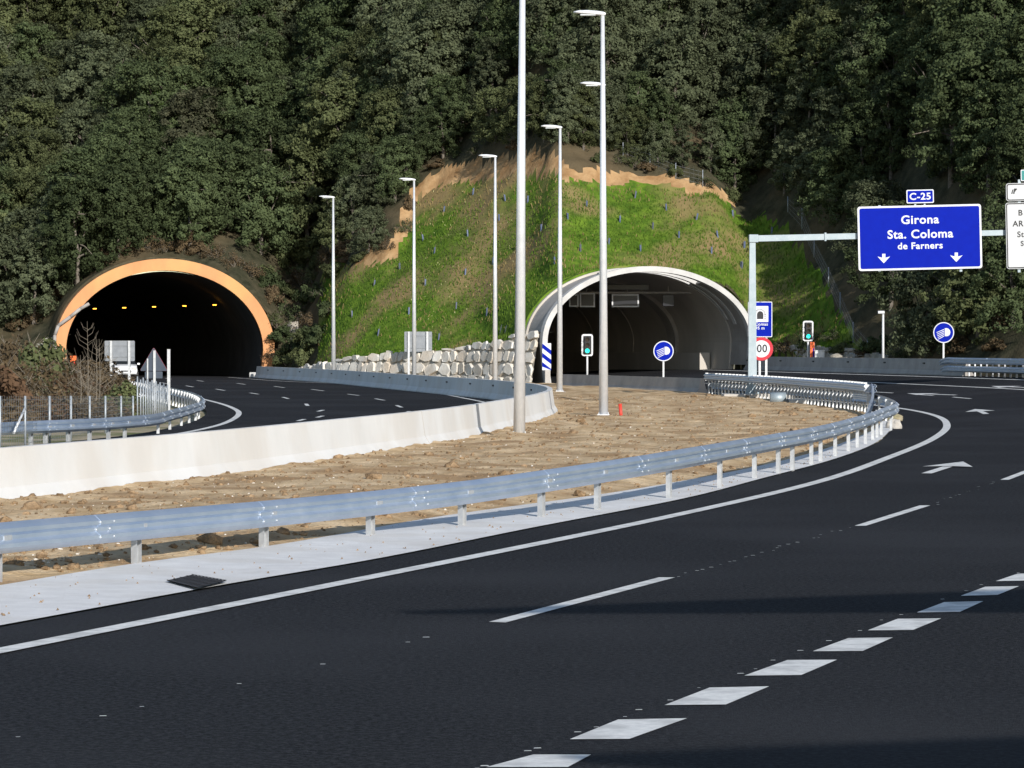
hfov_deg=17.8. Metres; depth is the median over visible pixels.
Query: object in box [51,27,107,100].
evergreen tree
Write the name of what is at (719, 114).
evergreen tree
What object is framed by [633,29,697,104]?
evergreen tree
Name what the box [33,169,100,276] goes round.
evergreen tree
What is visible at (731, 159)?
evergreen tree
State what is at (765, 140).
evergreen tree
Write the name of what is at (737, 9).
evergreen tree
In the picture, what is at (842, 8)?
evergreen tree
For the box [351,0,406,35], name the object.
evergreen tree
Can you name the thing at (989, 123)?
evergreen tree
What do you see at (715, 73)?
evergreen tree
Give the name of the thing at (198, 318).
tunnel portal
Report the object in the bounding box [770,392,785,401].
steel drum
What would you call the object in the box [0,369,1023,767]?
road
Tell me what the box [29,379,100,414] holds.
shrub
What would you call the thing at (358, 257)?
shrub
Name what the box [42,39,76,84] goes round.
evergreen tree
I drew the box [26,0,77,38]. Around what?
evergreen tree
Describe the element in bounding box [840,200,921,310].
evergreen tree
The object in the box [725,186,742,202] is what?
shrub
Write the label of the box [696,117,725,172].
evergreen tree
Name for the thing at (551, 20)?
evergreen tree
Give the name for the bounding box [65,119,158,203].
evergreen tree
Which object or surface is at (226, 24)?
evergreen tree
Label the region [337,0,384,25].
evergreen tree
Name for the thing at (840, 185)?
evergreen tree
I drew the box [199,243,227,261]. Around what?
shrub
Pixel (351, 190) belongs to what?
evergreen tree
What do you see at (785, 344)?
shrub
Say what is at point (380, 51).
evergreen tree
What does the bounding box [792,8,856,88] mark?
evergreen tree
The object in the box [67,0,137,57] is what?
evergreen tree
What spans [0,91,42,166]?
evergreen tree
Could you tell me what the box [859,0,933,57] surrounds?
evergreen tree
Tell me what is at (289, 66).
evergreen tree
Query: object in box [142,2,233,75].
evergreen tree
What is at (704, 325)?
tunnel portal
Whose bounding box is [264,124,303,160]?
evergreen tree
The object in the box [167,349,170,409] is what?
steel post
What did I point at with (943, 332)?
headlight sign
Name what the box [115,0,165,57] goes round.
evergreen tree
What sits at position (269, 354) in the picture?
shrub
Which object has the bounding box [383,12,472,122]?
evergreen tree
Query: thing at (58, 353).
shrub
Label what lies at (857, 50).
evergreen tree
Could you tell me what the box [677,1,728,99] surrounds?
evergreen tree
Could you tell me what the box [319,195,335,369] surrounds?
street lamp
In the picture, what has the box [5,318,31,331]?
shrub
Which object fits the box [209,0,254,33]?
evergreen tree
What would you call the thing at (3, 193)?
evergreen tree
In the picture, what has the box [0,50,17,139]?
evergreen tree
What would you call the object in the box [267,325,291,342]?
shrub
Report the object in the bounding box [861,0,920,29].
evergreen tree
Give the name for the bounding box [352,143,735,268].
earth bank
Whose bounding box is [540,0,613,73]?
evergreen tree
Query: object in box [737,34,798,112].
evergreen tree
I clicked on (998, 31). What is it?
evergreen tree
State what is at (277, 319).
shrub
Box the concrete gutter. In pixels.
[0,421,889,624]
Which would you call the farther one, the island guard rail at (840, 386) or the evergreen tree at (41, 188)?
the evergreen tree at (41, 188)
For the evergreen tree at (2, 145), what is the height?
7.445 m
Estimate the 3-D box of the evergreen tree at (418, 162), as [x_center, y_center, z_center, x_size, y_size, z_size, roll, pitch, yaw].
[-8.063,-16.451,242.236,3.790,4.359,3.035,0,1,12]
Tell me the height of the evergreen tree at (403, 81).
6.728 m
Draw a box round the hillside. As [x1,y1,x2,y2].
[0,0,1023,399]
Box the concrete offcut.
[786,399,805,403]
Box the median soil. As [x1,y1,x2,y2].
[0,382,879,584]
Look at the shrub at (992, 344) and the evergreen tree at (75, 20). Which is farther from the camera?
the evergreen tree at (75, 20)
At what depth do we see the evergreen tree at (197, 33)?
277.62 m
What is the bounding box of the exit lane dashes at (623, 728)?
[488,573,1023,766]
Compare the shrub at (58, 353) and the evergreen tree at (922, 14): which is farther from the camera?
the evergreen tree at (922, 14)
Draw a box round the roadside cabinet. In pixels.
[814,350,824,356]
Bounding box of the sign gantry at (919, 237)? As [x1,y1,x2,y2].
[745,170,1023,393]
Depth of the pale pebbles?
51.77 m
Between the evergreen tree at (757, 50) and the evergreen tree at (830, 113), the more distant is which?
the evergreen tree at (757, 50)
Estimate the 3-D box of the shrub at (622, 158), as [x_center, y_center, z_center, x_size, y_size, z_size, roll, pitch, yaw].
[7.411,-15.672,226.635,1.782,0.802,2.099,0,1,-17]
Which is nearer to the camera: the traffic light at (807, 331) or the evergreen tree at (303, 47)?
the traffic light at (807, 331)
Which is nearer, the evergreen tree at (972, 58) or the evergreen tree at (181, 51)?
the evergreen tree at (972, 58)
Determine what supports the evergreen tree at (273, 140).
on the hillside
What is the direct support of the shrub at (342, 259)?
on the grass slope
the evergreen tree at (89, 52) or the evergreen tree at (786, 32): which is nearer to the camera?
the evergreen tree at (786, 32)
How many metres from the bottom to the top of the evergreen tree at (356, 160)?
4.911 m
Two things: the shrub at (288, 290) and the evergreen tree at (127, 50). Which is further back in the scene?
the evergreen tree at (127, 50)
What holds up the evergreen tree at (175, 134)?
on the hillside
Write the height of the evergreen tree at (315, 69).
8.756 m
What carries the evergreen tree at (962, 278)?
on the hillside
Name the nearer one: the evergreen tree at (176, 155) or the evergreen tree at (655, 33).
the evergreen tree at (655, 33)
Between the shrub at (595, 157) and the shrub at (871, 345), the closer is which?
the shrub at (871, 345)
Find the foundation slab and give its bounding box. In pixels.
[721,394,792,398]
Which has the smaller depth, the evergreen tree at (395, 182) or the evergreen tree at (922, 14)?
the evergreen tree at (922, 14)
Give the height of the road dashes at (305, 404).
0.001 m
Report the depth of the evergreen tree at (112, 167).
252.66 m
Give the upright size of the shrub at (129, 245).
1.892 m
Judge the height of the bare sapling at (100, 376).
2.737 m
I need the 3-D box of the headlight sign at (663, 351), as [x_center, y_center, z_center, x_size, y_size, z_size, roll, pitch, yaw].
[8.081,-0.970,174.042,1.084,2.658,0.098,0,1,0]
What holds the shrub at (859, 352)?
on the grass slope
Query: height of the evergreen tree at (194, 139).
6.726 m
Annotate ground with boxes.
[0,400,889,626]
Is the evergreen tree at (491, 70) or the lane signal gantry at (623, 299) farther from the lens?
the evergreen tree at (491, 70)
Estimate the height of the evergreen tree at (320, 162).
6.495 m
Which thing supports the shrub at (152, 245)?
on the hillside
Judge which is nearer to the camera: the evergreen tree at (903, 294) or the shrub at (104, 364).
the shrub at (104, 364)
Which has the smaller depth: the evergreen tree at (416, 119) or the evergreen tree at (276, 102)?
the evergreen tree at (416, 119)
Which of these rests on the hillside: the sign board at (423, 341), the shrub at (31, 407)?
the sign board at (423, 341)
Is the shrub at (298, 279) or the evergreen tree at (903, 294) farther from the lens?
the shrub at (298, 279)
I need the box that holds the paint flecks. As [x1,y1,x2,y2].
[16,494,982,765]
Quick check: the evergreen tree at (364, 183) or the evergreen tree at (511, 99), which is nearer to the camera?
the evergreen tree at (511, 99)
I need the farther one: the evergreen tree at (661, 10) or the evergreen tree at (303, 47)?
the evergreen tree at (303, 47)
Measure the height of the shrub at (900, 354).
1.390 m
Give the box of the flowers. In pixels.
[402,191,526,327]
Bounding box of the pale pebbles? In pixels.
[7,397,862,567]
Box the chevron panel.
[542,343,550,382]
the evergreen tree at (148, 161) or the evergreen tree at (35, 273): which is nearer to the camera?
the evergreen tree at (35, 273)
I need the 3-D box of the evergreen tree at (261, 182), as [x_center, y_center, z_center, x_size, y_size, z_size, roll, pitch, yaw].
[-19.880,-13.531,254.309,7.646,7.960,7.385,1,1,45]
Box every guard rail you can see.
[0,392,898,581]
[1,381,204,444]
[704,373,876,413]
[939,357,1023,377]
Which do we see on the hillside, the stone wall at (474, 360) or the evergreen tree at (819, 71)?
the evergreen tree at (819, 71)
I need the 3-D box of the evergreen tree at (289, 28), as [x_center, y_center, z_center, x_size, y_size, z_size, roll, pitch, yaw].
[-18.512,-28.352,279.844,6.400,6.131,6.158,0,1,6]
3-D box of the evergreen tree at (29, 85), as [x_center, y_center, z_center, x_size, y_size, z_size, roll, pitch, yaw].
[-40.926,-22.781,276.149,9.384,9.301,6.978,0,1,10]
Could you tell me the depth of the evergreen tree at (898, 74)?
211.44 m
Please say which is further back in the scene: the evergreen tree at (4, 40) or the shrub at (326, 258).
the evergreen tree at (4, 40)
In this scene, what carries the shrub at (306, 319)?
on the hillside
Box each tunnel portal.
[53,259,274,377]
[500,266,747,382]
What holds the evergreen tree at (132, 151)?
on the hillside
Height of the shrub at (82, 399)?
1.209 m
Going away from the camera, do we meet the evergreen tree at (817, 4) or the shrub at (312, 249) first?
the evergreen tree at (817, 4)
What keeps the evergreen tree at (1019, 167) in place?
on the hillside
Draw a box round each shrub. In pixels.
[0,331,45,368]
[0,349,57,389]
[0,365,46,418]
[1,393,79,420]
[1,397,59,421]
[3,337,30,366]
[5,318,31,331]
[8,335,74,396]
[9,358,81,396]
[23,307,46,321]
[25,380,63,402]
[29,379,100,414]
[33,392,96,420]
[42,396,117,416]
[44,372,112,408]
[51,351,84,372]
[52,280,73,297]
[57,397,119,419]
[63,384,120,413]
[69,360,112,381]
[70,380,146,398]
[73,354,119,395]
[77,365,136,396]
[85,399,142,417]
[89,370,146,398]
[97,380,146,412]
[99,245,123,261]
[115,236,142,254]
[115,397,146,415]
[134,231,161,251]
[153,238,177,253]
[168,230,196,253]
[184,239,211,255]
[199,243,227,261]
[222,250,243,269]
[238,260,266,277]
[253,264,275,273]
[257,270,285,288]
[261,347,280,360]
[264,284,284,303]
[267,309,291,327]
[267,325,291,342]
[269,244,291,268]
[272,349,292,366]
[273,295,290,312]
[279,283,297,296]
[280,337,301,352]
[284,300,305,321]
[285,267,308,286]
[289,248,307,265]
[289,323,318,342]
[289,337,314,366]
[291,281,319,305]
[292,312,313,328]
[300,324,325,344]
[304,242,320,253]
[307,282,327,296]
[309,247,323,270]
[315,244,331,265]
[316,300,331,317]
[319,263,342,278]
[329,240,353,257]
[335,254,349,263]
[349,251,365,262]
[379,238,395,249]
[393,218,412,232]
[403,194,416,209]
[425,158,444,167]
[465,144,478,155]
[504,138,517,149]
[590,151,599,162]
[613,154,632,162]
[626,156,642,167]
[636,162,656,171]
[665,163,683,176]
[694,175,718,187]
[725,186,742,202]
[772,334,794,355]
[795,331,818,349]
[818,327,839,341]
[828,340,852,353]
[852,349,866,357]
[857,333,890,353]
[891,344,914,357]
[900,321,917,341]
[944,336,971,354]
[954,313,972,335]
[979,337,1006,351]
[989,311,1010,329]
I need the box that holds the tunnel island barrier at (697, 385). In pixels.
[563,374,707,392]
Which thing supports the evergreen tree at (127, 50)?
on the hillside
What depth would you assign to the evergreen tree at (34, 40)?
282.75 m
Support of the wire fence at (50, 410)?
on the ground
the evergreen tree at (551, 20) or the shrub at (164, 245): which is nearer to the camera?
the evergreen tree at (551, 20)
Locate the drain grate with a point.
(195, 581)
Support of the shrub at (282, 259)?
on the hillside
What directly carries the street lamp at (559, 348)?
on the median soil
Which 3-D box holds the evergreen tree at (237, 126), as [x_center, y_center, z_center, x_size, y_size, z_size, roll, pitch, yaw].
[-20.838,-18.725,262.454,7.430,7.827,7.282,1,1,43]
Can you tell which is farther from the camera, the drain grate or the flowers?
the flowers
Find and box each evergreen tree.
[0,0,52,59]
[0,0,57,60]
[0,29,23,95]
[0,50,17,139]
[0,60,74,144]
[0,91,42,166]
[0,95,69,161]
[0,123,62,197]
[0,127,49,202]
[0,164,25,226]
[0,164,51,228]
[0,167,72,234]
[0,205,71,301]
[0,220,35,238]
[0,231,47,327]
[1,231,73,324]
[7,20,58,79]
[9,9,65,59]
[16,128,65,176]
[21,55,70,117]
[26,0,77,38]
[30,152,104,217]
[33,161,55,184]
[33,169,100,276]
[33,176,129,284]
[38,0,121,61]
[38,148,108,283]
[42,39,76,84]
[43,70,94,119]
[46,104,98,157]
[49,0,128,34]
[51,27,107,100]
[55,30,118,111]
[56,69,104,145]
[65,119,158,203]
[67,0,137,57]
[67,1,134,57]
[71,51,134,140]
[77,162,142,244]
[79,167,154,261]
[81,112,108,155]
[86,43,140,111]
[86,117,135,162]
[87,55,191,145]
[91,106,169,165]
[94,0,171,39]
[98,137,161,219]
[111,0,177,32]
[114,59,152,112]
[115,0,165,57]
[119,148,167,206]
[121,162,177,242]
[127,5,207,66]
[137,38,181,90]
[137,90,166,127]
[140,43,203,93]
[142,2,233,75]
[142,141,238,238]
[144,156,226,248]
[145,0,219,59]
[151,105,196,154]
[155,132,239,219]
[157,86,248,158]
[161,55,212,89]
[163,64,216,121]
[167,0,241,62]
[178,93,232,144]
[181,135,278,231]
[192,135,234,188]
[195,47,295,136]
[196,43,274,141]
[204,15,268,91]
[206,160,307,254]
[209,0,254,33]
[218,103,297,173]
[222,29,295,103]
[227,112,315,217]
[231,0,290,62]
[234,0,301,42]
[240,59,295,100]
[249,75,292,132]
[252,71,311,122]
[262,141,340,261]
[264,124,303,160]
[266,0,309,28]
[271,19,315,60]
[273,60,331,149]
[275,0,319,21]
[278,169,332,237]
[283,95,331,177]
[286,142,335,194]
[287,0,342,69]
[289,0,359,79]
[289,51,307,100]
[289,71,368,168]
[291,26,365,116]
[294,32,339,73]
[295,31,314,92]
[296,0,365,51]
[312,191,361,253]
[323,130,382,200]
[324,22,386,89]
[326,66,363,144]
[327,175,372,236]
[329,139,378,196]
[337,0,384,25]
[344,207,389,254]
[346,0,399,23]
[347,93,370,139]
[348,151,409,221]
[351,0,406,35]
[353,86,393,163]
[355,0,451,87]
[355,85,422,160]
[356,28,387,87]
[356,33,408,103]
[367,37,403,91]
[369,135,419,202]
[375,104,411,144]
[376,48,430,111]
[381,133,425,187]
[382,0,452,51]
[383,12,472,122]
[399,103,440,165]
[399,104,454,161]
[400,0,432,50]
[408,0,475,95]
[411,94,473,158]
[413,27,466,104]
[417,0,496,53]
[421,72,458,150]
[435,0,504,68]
[439,74,481,141]
[463,84,516,144]
[464,36,515,109]
[468,3,518,86]
[483,0,534,44]
[491,1,546,66]
[491,74,548,144]
[499,72,534,118]
[512,0,580,68]
[515,0,630,57]
[525,80,558,142]
[534,57,583,120]
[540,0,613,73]
[541,83,587,143]
[546,68,594,134]
[550,30,611,86]
[568,81,598,149]
[571,74,620,135]
[573,0,646,90]
[586,85,637,147]
[586,87,625,148]
[598,68,640,137]
[605,24,663,95]
[606,104,654,156]
[614,0,689,51]
[615,0,683,29]
[621,70,672,142]
[631,121,678,162]
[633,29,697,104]
[637,0,705,43]
[641,23,717,134]
[641,86,683,159]
[673,120,694,167]
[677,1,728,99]
[692,96,773,183]
[693,48,742,129]
[696,111,765,191]
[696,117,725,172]
[699,0,750,79]
[716,0,782,63]
[718,27,799,140]
[723,19,780,89]
[725,151,742,174]
[726,70,761,110]
[736,82,807,171]
[736,119,782,162]
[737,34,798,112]
[740,0,799,42]
[751,0,807,32]
[765,129,802,195]
[767,26,830,115]
[768,0,825,82]
[776,52,830,143]
[785,129,829,209]
[791,0,836,28]
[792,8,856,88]
[797,145,865,226]
[799,85,863,159]
[802,0,872,20]
[802,23,862,102]
[805,0,866,63]
[822,140,865,196]
[824,98,888,208]
[825,0,905,85]
[827,20,897,105]
[828,176,906,252]
[830,30,892,129]
[835,16,926,101]
[838,165,889,216]
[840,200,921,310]
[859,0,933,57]
[860,72,914,179]
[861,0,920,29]
[869,68,919,140]
[876,269,972,357]
[893,24,958,117]
[901,62,990,188]
[903,0,998,42]
[906,0,955,41]
[915,226,1023,344]
[920,12,1023,146]
[921,0,1018,66]
[951,82,1015,193]
[952,12,1023,107]
[966,199,1023,334]
[978,122,1023,217]
[984,79,1023,178]
[989,10,1023,126]
[1004,0,1023,15]
[1005,10,1023,92]
[1013,161,1023,174]
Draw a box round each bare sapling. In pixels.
[58,357,92,401]
[64,326,106,401]
[76,341,108,414]
[78,343,117,416]
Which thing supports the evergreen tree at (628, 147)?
on the hillside
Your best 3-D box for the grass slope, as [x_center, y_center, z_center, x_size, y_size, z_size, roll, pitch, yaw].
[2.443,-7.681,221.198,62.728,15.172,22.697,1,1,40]
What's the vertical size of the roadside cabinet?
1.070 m
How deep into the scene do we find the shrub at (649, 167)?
225.81 m
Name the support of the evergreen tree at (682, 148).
on the hillside
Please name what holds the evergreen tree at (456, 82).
on the hillside
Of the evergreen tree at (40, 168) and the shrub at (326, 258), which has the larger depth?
the evergreen tree at (40, 168)
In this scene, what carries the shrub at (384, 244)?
on the earth bank at (473, 171)
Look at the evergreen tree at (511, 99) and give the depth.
235.11 m
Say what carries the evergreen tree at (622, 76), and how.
on the hillside
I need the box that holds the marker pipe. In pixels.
[618,404,622,414]
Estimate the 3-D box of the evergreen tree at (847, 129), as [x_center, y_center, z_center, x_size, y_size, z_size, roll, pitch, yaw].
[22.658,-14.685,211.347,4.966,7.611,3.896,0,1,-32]
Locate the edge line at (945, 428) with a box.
[0,392,950,652]
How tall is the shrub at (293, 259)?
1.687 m
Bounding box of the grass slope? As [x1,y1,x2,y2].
[314,165,871,363]
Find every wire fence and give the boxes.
[0,396,133,446]
[137,376,167,414]
[625,148,702,186]
[787,196,867,352]
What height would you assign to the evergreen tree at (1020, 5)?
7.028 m
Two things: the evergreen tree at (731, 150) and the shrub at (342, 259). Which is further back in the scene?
the shrub at (342, 259)
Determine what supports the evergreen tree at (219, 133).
on the hillside
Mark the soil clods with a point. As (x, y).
(71, 510)
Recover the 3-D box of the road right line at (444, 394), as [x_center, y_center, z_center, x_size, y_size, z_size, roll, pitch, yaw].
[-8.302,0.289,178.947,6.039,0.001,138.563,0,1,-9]
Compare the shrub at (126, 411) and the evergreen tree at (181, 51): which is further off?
the evergreen tree at (181, 51)
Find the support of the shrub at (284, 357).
on the hillside
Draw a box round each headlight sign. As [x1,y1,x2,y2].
[653,341,673,376]
[933,322,953,357]
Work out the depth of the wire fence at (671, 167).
225.33 m
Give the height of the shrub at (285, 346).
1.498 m
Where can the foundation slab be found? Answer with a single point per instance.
(749, 395)
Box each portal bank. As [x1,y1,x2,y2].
[52,257,275,347]
[537,265,738,300]
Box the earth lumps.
[0,393,839,569]
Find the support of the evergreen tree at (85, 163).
on the hillside
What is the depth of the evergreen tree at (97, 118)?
265.36 m
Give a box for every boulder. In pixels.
[829,353,842,357]
[885,419,901,428]
[887,414,902,420]
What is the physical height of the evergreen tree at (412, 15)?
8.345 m
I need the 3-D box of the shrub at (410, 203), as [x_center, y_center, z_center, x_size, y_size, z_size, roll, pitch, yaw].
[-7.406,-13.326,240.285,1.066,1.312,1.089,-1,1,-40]
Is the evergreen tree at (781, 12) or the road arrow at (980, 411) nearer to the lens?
the road arrow at (980, 411)
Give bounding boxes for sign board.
[105,341,134,381]
[404,332,431,373]
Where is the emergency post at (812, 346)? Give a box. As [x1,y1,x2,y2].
[810,342,814,356]
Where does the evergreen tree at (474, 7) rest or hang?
on the hillside
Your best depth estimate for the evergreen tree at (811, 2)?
227.25 m
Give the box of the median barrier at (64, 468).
[0,366,557,498]
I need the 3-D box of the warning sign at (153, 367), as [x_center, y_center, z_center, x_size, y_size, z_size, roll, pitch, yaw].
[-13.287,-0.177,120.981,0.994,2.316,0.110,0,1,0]
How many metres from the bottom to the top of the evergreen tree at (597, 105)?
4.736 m
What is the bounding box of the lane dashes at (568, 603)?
[490,383,1023,621]
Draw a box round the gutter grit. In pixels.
[1,452,830,614]
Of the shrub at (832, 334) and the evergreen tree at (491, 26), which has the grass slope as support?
the shrub at (832, 334)
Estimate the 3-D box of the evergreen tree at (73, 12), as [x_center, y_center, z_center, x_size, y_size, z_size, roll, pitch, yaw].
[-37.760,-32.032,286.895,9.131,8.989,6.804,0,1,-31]
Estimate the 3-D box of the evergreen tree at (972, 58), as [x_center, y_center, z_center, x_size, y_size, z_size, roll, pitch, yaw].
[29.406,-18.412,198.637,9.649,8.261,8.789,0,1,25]
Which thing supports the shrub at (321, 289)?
on the grass slope
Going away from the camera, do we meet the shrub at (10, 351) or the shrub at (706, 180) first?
the shrub at (10, 351)
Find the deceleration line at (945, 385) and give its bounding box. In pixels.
[854,381,1023,389]
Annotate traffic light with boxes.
[581,334,592,374]
[803,321,812,356]
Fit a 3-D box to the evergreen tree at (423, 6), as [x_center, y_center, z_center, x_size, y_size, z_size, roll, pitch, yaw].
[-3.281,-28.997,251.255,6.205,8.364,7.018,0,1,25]
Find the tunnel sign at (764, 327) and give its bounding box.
[748,302,772,393]
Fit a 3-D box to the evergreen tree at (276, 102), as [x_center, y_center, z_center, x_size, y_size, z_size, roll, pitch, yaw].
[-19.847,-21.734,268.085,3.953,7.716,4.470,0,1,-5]
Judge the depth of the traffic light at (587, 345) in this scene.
183.98 m
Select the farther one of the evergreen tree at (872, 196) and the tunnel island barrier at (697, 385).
the evergreen tree at (872, 196)
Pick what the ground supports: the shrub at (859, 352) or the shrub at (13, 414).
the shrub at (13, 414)
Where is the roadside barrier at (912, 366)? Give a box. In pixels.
[743,356,973,375]
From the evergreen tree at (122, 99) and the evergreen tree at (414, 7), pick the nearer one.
the evergreen tree at (414, 7)
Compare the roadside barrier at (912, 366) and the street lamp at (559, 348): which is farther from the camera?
the roadside barrier at (912, 366)
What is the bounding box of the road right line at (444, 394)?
[230,377,482,401]
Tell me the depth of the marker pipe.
106.62 m
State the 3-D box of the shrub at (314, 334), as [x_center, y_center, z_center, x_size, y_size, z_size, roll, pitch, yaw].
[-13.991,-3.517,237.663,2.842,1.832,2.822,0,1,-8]
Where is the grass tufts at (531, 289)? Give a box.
[317,179,857,361]
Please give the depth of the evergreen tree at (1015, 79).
196.54 m
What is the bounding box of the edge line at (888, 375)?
[722,370,1017,379]
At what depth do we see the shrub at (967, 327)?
185.99 m
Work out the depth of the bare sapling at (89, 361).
106.01 m
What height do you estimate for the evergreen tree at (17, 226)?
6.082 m
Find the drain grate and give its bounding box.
[167,574,224,587]
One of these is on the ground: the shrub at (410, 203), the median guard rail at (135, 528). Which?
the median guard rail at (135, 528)
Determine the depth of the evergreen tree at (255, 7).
275.73 m
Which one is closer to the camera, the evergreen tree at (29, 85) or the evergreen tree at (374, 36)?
the evergreen tree at (374, 36)
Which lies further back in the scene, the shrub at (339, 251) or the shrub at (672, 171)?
the shrub at (339, 251)
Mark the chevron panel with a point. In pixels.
(546, 357)
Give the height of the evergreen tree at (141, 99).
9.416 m
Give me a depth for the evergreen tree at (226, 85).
267.60 m
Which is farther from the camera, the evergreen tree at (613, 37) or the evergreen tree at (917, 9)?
the evergreen tree at (613, 37)
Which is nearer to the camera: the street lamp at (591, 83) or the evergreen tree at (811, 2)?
the street lamp at (591, 83)
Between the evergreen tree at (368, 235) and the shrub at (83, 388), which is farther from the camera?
the evergreen tree at (368, 235)
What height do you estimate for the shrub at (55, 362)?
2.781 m
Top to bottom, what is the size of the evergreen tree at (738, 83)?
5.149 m
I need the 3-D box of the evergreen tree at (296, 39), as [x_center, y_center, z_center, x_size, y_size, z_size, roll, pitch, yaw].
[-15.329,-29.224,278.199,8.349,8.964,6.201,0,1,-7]
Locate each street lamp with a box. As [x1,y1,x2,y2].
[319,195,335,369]
[399,178,415,374]
[479,154,497,379]
[513,0,525,432]
[541,125,562,391]
[574,10,609,414]
[580,82,605,85]
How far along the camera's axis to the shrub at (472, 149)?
238.99 m
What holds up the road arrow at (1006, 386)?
on the road at (430, 667)
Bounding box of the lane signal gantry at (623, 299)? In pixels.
[569,285,691,306]
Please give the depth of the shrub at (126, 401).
112.88 m
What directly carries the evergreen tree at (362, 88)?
on the hillside
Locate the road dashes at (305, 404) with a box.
[165,378,410,420]
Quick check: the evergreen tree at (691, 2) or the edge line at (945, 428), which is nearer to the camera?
the edge line at (945, 428)
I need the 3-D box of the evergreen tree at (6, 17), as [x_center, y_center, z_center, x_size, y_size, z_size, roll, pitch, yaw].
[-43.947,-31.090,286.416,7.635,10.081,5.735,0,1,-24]
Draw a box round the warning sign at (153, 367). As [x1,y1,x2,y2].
[140,348,166,382]
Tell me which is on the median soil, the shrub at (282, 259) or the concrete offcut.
the concrete offcut
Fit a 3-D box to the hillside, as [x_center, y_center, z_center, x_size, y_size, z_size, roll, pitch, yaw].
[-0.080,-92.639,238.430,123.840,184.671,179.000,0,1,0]
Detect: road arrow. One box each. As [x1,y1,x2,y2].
[908,393,949,394]
[923,462,971,472]
[966,409,994,413]
[993,386,1023,387]
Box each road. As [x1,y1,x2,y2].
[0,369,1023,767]
[36,373,494,444]
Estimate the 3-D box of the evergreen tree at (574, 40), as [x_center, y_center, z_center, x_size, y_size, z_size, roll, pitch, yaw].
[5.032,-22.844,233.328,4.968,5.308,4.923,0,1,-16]
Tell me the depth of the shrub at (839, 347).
198.44 m
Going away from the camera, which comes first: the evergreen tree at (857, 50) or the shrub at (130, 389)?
the shrub at (130, 389)
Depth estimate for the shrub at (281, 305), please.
249.52 m
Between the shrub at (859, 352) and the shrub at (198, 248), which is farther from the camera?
the shrub at (198, 248)
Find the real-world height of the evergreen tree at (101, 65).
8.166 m
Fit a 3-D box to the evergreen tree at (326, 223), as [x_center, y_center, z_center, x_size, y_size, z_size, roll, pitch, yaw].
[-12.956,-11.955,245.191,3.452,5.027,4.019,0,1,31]
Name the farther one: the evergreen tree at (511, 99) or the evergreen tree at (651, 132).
the evergreen tree at (511, 99)
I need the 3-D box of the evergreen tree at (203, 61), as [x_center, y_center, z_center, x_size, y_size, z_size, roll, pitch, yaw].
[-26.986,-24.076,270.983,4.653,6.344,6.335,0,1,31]
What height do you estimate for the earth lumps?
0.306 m
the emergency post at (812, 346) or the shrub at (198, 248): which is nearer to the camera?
the emergency post at (812, 346)
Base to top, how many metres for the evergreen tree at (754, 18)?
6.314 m
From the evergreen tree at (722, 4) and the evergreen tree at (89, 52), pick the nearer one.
the evergreen tree at (722, 4)
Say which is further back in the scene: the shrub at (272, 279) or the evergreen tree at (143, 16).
the evergreen tree at (143, 16)
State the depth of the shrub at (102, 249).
251.58 m
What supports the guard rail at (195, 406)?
on the ground
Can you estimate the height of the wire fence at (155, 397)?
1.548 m
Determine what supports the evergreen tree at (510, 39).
on the hillside
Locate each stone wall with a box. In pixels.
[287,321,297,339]
[300,331,551,382]
[778,345,887,357]
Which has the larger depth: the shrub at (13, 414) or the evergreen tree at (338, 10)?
the evergreen tree at (338, 10)
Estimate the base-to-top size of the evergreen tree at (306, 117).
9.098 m
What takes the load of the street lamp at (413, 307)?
on the hillside
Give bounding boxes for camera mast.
[878,311,884,357]
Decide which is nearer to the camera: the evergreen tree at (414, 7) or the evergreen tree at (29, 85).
the evergreen tree at (414, 7)
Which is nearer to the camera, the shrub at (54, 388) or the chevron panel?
the shrub at (54, 388)
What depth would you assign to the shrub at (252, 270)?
249.69 m
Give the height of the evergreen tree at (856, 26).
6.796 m
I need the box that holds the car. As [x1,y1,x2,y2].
[112,361,139,377]
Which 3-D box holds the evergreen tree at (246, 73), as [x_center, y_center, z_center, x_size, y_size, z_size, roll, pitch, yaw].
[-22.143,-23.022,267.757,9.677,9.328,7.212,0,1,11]
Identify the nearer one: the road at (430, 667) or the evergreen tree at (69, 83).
the road at (430, 667)
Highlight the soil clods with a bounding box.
[0,395,869,571]
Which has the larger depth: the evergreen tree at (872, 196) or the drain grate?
the evergreen tree at (872, 196)
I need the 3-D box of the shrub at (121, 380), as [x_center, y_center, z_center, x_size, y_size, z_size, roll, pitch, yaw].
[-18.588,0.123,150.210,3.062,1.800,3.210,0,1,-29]
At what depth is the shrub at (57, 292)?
251.22 m
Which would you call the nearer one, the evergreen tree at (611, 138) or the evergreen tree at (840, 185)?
the evergreen tree at (840, 185)
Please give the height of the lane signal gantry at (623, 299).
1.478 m
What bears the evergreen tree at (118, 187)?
on the hillside
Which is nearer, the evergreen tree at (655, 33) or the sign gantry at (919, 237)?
the sign gantry at (919, 237)
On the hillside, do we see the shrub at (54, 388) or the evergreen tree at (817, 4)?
the evergreen tree at (817, 4)
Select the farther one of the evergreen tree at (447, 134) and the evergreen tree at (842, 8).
the evergreen tree at (447, 134)
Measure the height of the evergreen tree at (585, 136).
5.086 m
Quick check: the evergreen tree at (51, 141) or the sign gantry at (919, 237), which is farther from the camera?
the evergreen tree at (51, 141)
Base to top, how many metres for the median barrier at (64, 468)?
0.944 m
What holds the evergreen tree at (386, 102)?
on the hillside

